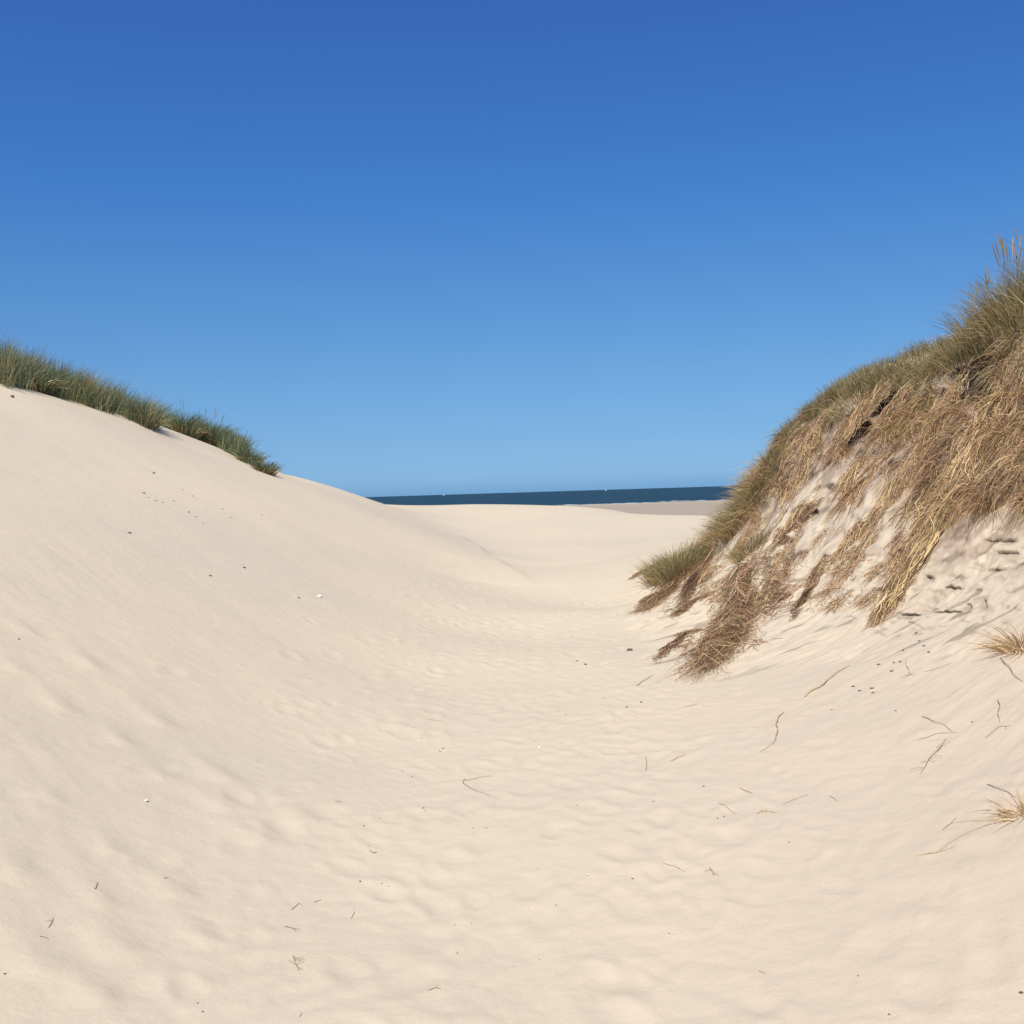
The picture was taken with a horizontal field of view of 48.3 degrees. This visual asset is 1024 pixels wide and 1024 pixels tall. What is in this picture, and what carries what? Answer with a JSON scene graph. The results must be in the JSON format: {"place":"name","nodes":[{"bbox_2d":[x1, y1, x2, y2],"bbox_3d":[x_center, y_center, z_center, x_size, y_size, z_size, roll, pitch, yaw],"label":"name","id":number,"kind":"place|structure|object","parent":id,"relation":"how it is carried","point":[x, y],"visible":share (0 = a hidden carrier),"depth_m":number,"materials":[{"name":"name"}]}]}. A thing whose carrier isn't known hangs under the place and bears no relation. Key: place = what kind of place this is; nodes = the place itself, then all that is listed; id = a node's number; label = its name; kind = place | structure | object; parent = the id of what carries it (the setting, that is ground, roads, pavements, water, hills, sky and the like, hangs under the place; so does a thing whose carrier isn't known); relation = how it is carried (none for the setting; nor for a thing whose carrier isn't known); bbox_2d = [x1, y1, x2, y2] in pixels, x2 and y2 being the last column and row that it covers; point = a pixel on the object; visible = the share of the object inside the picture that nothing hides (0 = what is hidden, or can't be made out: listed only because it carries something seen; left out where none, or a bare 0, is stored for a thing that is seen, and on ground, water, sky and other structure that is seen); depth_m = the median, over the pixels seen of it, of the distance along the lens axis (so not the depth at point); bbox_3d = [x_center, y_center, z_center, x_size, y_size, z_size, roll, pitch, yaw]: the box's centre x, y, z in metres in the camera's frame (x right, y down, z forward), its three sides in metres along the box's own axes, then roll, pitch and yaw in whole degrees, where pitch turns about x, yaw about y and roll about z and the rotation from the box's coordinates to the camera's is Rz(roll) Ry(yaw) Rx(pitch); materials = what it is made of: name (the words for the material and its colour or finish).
{"place":"outdoors","nodes":[
{"label":"outdoors","id":0,"kind":"place"},
{"bbox_2d":[0,325,175,431],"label":"marram grass","id":1,"kind":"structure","parent":0,"point":[82,389],"depth_m":20.86,"materials":[{"name":"green plant"}]},
{"bbox_2d":[125,393,268,463],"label":"marram grass","id":2,"kind":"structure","parent":0,"point":[231,440],"depth_m":23.46,"materials":[{"name":"green plant"}]},
{"bbox_2d":[0,322,1023,1023],"bbox_3d":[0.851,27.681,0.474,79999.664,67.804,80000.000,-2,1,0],"label":"ground","id":3,"kind":"structure","parent":0,"point":[234,700],"depth_m":6.18,"materials":[{"name":"beige sand"}]},
{"bbox_2d":[18,360,84,395],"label":"marram tuft","id":4,"kind":"object","parent":3,"relation":"on","point":[47,386],"visible":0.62,"depth_m":20.12,"materials":[{"name":"green plant"}]},
{"bbox_2d":[114,392,183,431],"bbox_3d":[-6.832,-1.900,21.568,1.660,0.804,1.620,-2,1,0],"label":"marram tuft","id":5,"kind":"object","parent":3,"relation":"on","point":[144,414],"visible":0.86,"depth_m":21.39,"materials":[{"name":"green plant"}]},
{"bbox_2d":[160,400,215,439],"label":"marram tuft","id":6,"kind":"object","parent":3,"relation":"on","point":[184,428],"visible":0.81,"depth_m":23.40,"materials":[{"name":"green plant"}]},
{"bbox_2d":[190,408,242,446],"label":"marram tuft","id":7,"kind":"object","parent":3,"relation":"on","point":[206,438],"visible":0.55,"depth_m":23.87,"materials":[{"name":"green plant"}]},
{"bbox_2d":[206,432,260,447],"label":"marram tuft","id":8,"kind":"object","parent":3,"relation":"on","point":[230,434],"visible":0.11,"depth_m":23.84,"materials":[{"name":"green plant"}]},
{"bbox_2d":[227,446,270,464],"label":"marram tuft","id":9,"kind":"object","parent":3,"relation":"on","point":[255,456],"visible":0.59,"depth_m":22.35,"materials":[{"name":"green plant"}]},
{"bbox_2d":[243,459,283,475],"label":"marram tuft","id":10,"kind":"object","parent":3,"relation":"on","point":[265,468],"visible":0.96,"depth_m":21.77,"materials":[{"name":"green plant"}]},
{"bbox_2d":[289,955,303,969],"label":"dry sprig","id":11,"kind":"object","parent":3,"relation":"on","point":[295,963],"visible":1,"depth_m":3.86,"materials":[{"name":"brown plant"}]},
{"bbox_2d":[628,557,670,579],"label":"hanging grass mat","id":12,"kind":"object","parent":3,"relation":"on","point":[631,577],"visible":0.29,"depth_m":18.05,"materials":[{"name":"plant"}]},
{"bbox_2d":[623,564,700,614],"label":"hanging grass mat","id":13,"kind":"object","parent":3,"relation":"on","point":[656,596],"visible":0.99,"depth_m":14.69,"materials":[{"name":"plant"}]},
{"bbox_2d":[624,531,715,588],"bbox_3d":[2.457,0.717,17.270,1.533,0.887,2.052,-2,1,0],"label":"marram tuft","id":14,"kind":"object","parent":3,"relation":"on","point":[668,568],"visible":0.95,"depth_m":17.08,"materials":[{"name":"green plant"}]},
{"bbox_2d":[648,628,701,661],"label":"hanging grass mat","id":15,"kind":"object","parent":3,"relation":"on","point":[665,649],"visible":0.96,"depth_m":11.23,"materials":[{"name":"plant"}]},
{"bbox_2d":[665,593,710,617],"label":"hanging grass mat","id":16,"kind":"object","parent":3,"relation":"on","point":[688,605],"visible":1,"depth_m":13.48,"materials":[{"name":"plant"}]},
{"bbox_2d":[663,538,722,614],"bbox_3d":[2.374,0.771,15.130,0.487,0.836,3.783,-1,1,17],"label":"hanging grass mat","id":17,"kind":"object","parent":3,"relation":"on","point":[692,580],"visible":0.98,"depth_m":14.79,"materials":[{"name":"plant"}]},
{"bbox_2d":[697,562,725,584],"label":"root tangle","id":18,"kind":"object","parent":3,"relation":"on","point":[704,575],"visible":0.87,"depth_m":14.78,"materials":[{"name":"plant"}]},
{"bbox_2d":[656,557,772,683],"bbox_3d":[2.203,0.937,11.550,0.843,0.733,5.274,-1,1,15],"label":"root clump","id":19,"kind":"object","parent":3,"relation":"on","point":[728,628],"visible":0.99,"depth_m":11.00,"materials":[{"name":"plant"}]},
{"bbox_2d":[685,496,747,550],"bbox_3d":[3.202,0.001,17.050,1.219,1.223,1.217,-1,1,20],"label":"marram tuft","id":20,"kind":"object","parent":3,"relation":"on","point":[705,538],"visible":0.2,"depth_m":17.04,"materials":[{"name":"green plant"}]},
{"bbox_2d":[720,516,765,564],"bbox_3d":[3.099,0.342,15.237,0.736,0.749,0.697,-2,1,0],"label":"root tangle","id":21,"kind":"object","parent":3,"relation":"on","point":[747,534],"visible":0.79,"depth_m":15.19,"materials":[{"name":"plant"}]},
{"bbox_2d":[693,424,800,550],"bbox_3d":[3.388,-0.363,16.163,1.812,1.852,1.920,-2,1,0],"label":"marram tuft","id":22,"kind":"object","parent":3,"relation":"on","point":[723,530],"visible":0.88,"depth_m":16.07,"materials":[{"name":"green plant"}]},
{"bbox_2d":[720,520,773,564],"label":"marram tuft","id":23,"kind":"object","parent":3,"relation":"on","point":[736,559],"visible":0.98,"depth_m":14.55,"materials":[{"name":"green plant"}]},
{"bbox_2d":[715,426,790,506],"bbox_3d":[3.554,-0.632,16.486,1.338,1.312,1.413,-2,1,0],"label":"marram tuft","id":24,"kind":"object","parent":3,"relation":"on","point":[746,476],"visible":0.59,"depth_m":16.43,"materials":[{"name":"green plant"}]},
{"bbox_2d":[722,540,801,620],"bbox_3d":[2.809,0.758,12.735,0.831,0.799,2.937,-2,1,8],"label":"hanging grass mat","id":25,"kind":"object","parent":3,"relation":"on","point":[775,582],"visible":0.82,"depth_m":12.88,"materials":[{"name":"plant"}]},
{"bbox_2d":[754,586,790,607],"bbox_3d":[2.776,0.970,12.440,0.563,0.340,0.639,-1,1,29],"label":"root tangle","id":26,"kind":"object","parent":3,"relation":"on","point":[768,593],"visible":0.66,"depth_m":12.41,"materials":[{"name":"plant"}]},
{"bbox_2d":[761,712,783,750],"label":"twig","id":27,"kind":"object","parent":3,"relation":"on","point":[777,729],"visible":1,"depth_m":6.95,"materials":[{"name":"wood"}]},
{"bbox_2d":[737,423,811,524],"bbox_3d":[3.782,-0.464,15.944,0.915,1.545,1.183,-3,1,-38],"label":"hanging grass mat","id":28,"kind":"object","parent":3,"relation":"on","point":[785,458],"visible":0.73,"depth_m":15.77,"materials":[{"name":"plant"}]},
{"bbox_2d":[658,445,927,652],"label":"root hairs","id":29,"kind":"object","parent":3,"relation":"on","point":[856,564],"visible":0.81,"depth_m":12.14},
{"bbox_2d":[766,495,820,551],"bbox_3d":[3.434,0.128,13.976,0.675,0.698,0.729,-2,1,0],"label":"root tangle","id":30,"kind":"object","parent":3,"relation":"on","point":[797,512],"visible":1,"depth_m":13.93,"materials":[{"name":"plant"}]},
{"bbox_2d":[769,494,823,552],"bbox_3d":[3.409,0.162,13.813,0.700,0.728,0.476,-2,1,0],"label":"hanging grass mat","id":31,"kind":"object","parent":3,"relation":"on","point":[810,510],"visible":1,"depth_m":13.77,"materials":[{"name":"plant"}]},
{"bbox_2d":[773,432,825,514],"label":"dune grass","id":32,"kind":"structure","parent":3,"relation":"on","point":[805,465],"depth_m":14.98,"materials":[{"name":"plant"}]},
{"bbox_2d":[788,554,834,621],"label":"hanging grass mat","id":33,"kind":"object","parent":3,"relation":"on","point":[807,591],"visible":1,"depth_m":11.91,"materials":[{"name":"plant"}]},
{"bbox_2d":[795,404,833,477],"bbox_3d":[4.095,-1.036,15.383,0.729,1.174,0.854,-1,1,19],"label":"root tangle","id":34,"kind":"object","parent":3,"relation":"on","point":[815,428],"visible":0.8,"depth_m":15.30,"materials":[{"name":"plant"}]},
{"bbox_2d":[805,665,849,695],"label":"straw stalk","id":35,"kind":"object","parent":3,"relation":"on","point":[807,693],"visible":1,"depth_m":8.05,"materials":[{"name":"beige plant"}]},
{"bbox_2d":[817,413,862,468],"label":"hanging grass mat","id":36,"kind":"object","parent":3,"relation":"on","point":[842,433],"visible":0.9,"depth_m":14.44,"materials":[{"name":"plant"}]},
{"bbox_2d":[821,442,876,516],"bbox_3d":[3.922,-0.388,13.284,0.664,1.003,0.776,-1,1,16],"label":"root tangle","id":37,"kind":"object","parent":3,"relation":"on","point":[843,485],"visible":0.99,"depth_m":13.27,"materials":[{"name":"plant"}]},
{"bbox_2d":[825,504,881,577],"bbox_3d":[3.620,0.311,11.983,0.860,0.800,0.500,-3,1,-41],"label":"hanging grass mat","id":38,"kind":"object","parent":3,"relation":"on","point":[859,539],"visible":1,"depth_m":11.96,"materials":[{"name":"plant"}]},
{"bbox_2d":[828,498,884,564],"bbox_3d":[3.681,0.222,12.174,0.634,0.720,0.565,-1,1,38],"label":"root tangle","id":39,"kind":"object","parent":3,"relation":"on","point":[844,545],"visible":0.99,"depth_m":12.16,"materials":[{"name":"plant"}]},
{"bbox_2d":[841,393,878,451],"bbox_3d":[4.422,-1.189,14.410,0.779,0.962,0.725,-2,1,-15],"label":"root tangle","id":40,"kind":"object","parent":3,"relation":"on","point":[858,410],"visible":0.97,"depth_m":14.34,"materials":[{"name":"plant"}]},
{"bbox_2d":[818,356,909,438],"bbox_3d":[4.543,-1.496,14.898,1.127,1.115,1.243,-3,1,-41],"label":"marram tuft","id":41,"kind":"object","parent":3,"relation":"on","point":[840,406],"visible":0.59,"depth_m":14.87,"materials":[{"name":"green plant"}]},
{"bbox_2d":[712,325,1023,547],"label":"dry thatch","id":42,"kind":"object","parent":3,"relation":"on","point":[946,439],"visible":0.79,"depth_m":11.26,"materials":[{"name":"plant"}]},
{"bbox_2d":[822,428,913,526],"bbox_3d":[3.974,-0.393,12.859,0.535,1.321,1.242,-3,1,-45],"label":"hanging grass mat","id":43,"kind":"object","parent":3,"relation":"on","point":[852,487],"visible":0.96,"depth_m":12.85,"materials":[{"name":"plant"}]},
{"bbox_2d":[748,226,1023,484],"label":"marram grass","id":44,"kind":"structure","parent":3,"relation":"on","point":[954,353],"depth_m":13.59,"materials":[{"name":"green plant"}]},
{"bbox_2d":[856,357,921,418],"bbox_3d":[4.676,-1.506,14.426,0.825,0.916,0.792,-1,1,37],"label":"hanging grass mat","id":45,"kind":"object","parent":3,"relation":"on","point":[878,395],"visible":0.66,"depth_m":14.28,"materials":[{"name":"plant"}]},
{"bbox_2d":[862,379,916,447],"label":"dune grass","id":46,"kind":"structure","parent":3,"relation":"on","point":[902,391],"depth_m":13.46,"materials":[{"name":"plant"}]},
{"bbox_2d":[869,530,920,578],"bbox_3d":[3.819,0.263,10.947,0.701,0.762,0.606,-2,1,-16],"label":"root tangle","id":47,"kind":"object","parent":3,"relation":"on","point":[892,558],"visible":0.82,"depth_m":10.94,"materials":[{"name":"plant"}]},
{"bbox_2d":[867,432,935,528],"bbox_3d":[4.088,-0.368,11.983,0.787,1.084,0.659,-2,1,-24],"label":"root tangle","id":48,"kind":"object","parent":3,"relation":"on","point":[890,494],"visible":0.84,"depth_m":11.96,"materials":[{"name":"plant"}]},
{"bbox_2d":[863,512,953,627],"bbox_3d":[3.525,0.431,10.320,1.713,1.086,0.482,-3,1,-44],"label":"hanging grass mat","id":49,"kind":"object","parent":3,"relation":"on","point":[923,547],"visible":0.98,"depth_m":10.36,"materials":[{"name":"plant"}]},
{"bbox_2d":[871,379,949,450],"bbox_3d":[4.425,-1.009,12.869,0.529,0.881,1.143,-2,1,-12],"label":"hanging grass mat","id":50,"kind":"object","parent":3,"relation":"on","point":[901,429],"visible":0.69,"depth_m":12.73,"materials":[{"name":"plant"}]},
{"bbox_2d":[910,738,949,773],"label":"dry sprig","id":51,"kind":"object","parent":3,"relation":"on","point":[942,743],"visible":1,"depth_m":5.70,"materials":[{"name":"brown plant"}]},
{"bbox_2d":[916,845,956,855],"bbox_3d":[1.640,1.308,4.417,0.152,0.050,0.028,-2,1,7],"label":"loose straw","id":52,"kind":"object","parent":3,"relation":"on","point":[936,851],"visible":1,"depth_m":4.41,"materials":[{"name":"beige plant"}]},
{"bbox_2d":[910,360,979,463],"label":"dune grass","id":53,"kind":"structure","parent":3,"relation":"on","point":[950,391],"depth_m":11.97,"materials":[{"name":"plant"}]},
{"bbox_2d":[885,372,1023,556],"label":"hanging grass mat","id":54,"kind":"object","parent":3,"relation":"on","point":[957,468],"visible":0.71,"depth_m":10.77,"materials":[{"name":"plant"}]},
{"bbox_2d":[921,276,1000,342],"bbox_3d":[5.171,-2.224,12.726,1.115,0.875,1.135,-2,1,-34],"label":"marram tuft","id":55,"kind":"object","parent":3,"relation":"on","point":[955,324],"visible":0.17,"depth_m":12.73,"materials":[{"name":"green plant"}]},
{"bbox_2d":[951,819,999,823],"bbox_3d":[1.879,1.240,4.579,0.023,0.072,0.258,-3,1,-42],"label":"loose straw","id":56,"kind":"object","parent":3,"relation":"on","point":[978,820],"visible":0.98,"depth_m":4.59,"materials":[{"name":"beige plant"}]},
{"bbox_2d":[931,228,1023,355],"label":"marram tuft","id":57,"kind":"object","parent":3,"relation":"on","point":[982,309],"visible":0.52,"depth_m":11.82,"materials":[{"name":"green plant"}]},
{"bbox_2d":[944,816,1016,845],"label":"twig","id":58,"kind":"object","parent":3,"relation":"on","point":[974,829],"visible":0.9,"depth_m":4.49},
{"bbox_2d":[953,405,1023,523],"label":"hanging grass mat","id":59,"kind":"object","parent":3,"relation":"on","point":[1002,454],"visible":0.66,"depth_m":10.22,"materials":[{"name":"plant"}]},
{"bbox_2d":[961,622,1023,657],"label":"straw tuft","id":60,"kind":"object","parent":3,"relation":"on","point":[1003,646],"visible":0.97,"depth_m":7.40,"materials":[{"name":"beige plant"}]},
{"bbox_2d":[962,338,1023,422],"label":"hanging grass mat","id":61,"kind":"object","parent":3,"relation":"on","point":[1005,374],"visible":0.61,"depth_m":10.86,"materials":[{"name":"plant"}]},
{"bbox_2d":[973,789,1023,824],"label":"straw tuft","id":62,"kind":"object","parent":3,"relation":"on","point":[1008,815],"visible":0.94,"depth_m":4.51,"materials":[{"name":"beige plant"}]},
{"bbox_2d":[0,0,1023,496],"label":"sky","id":63,"kind":"structure","parent":0,"point":[404,247],"materials":[{"name":"blue"}]},
{"bbox_2d":[365,486,739,505],"bbox_3d":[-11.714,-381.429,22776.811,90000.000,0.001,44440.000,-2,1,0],"label":"sea","id":64,"kind":"structure","parent":0,"point":[585,497],"depth_m":1462.96,"materials":[{"name":"liquid"}]}
]}

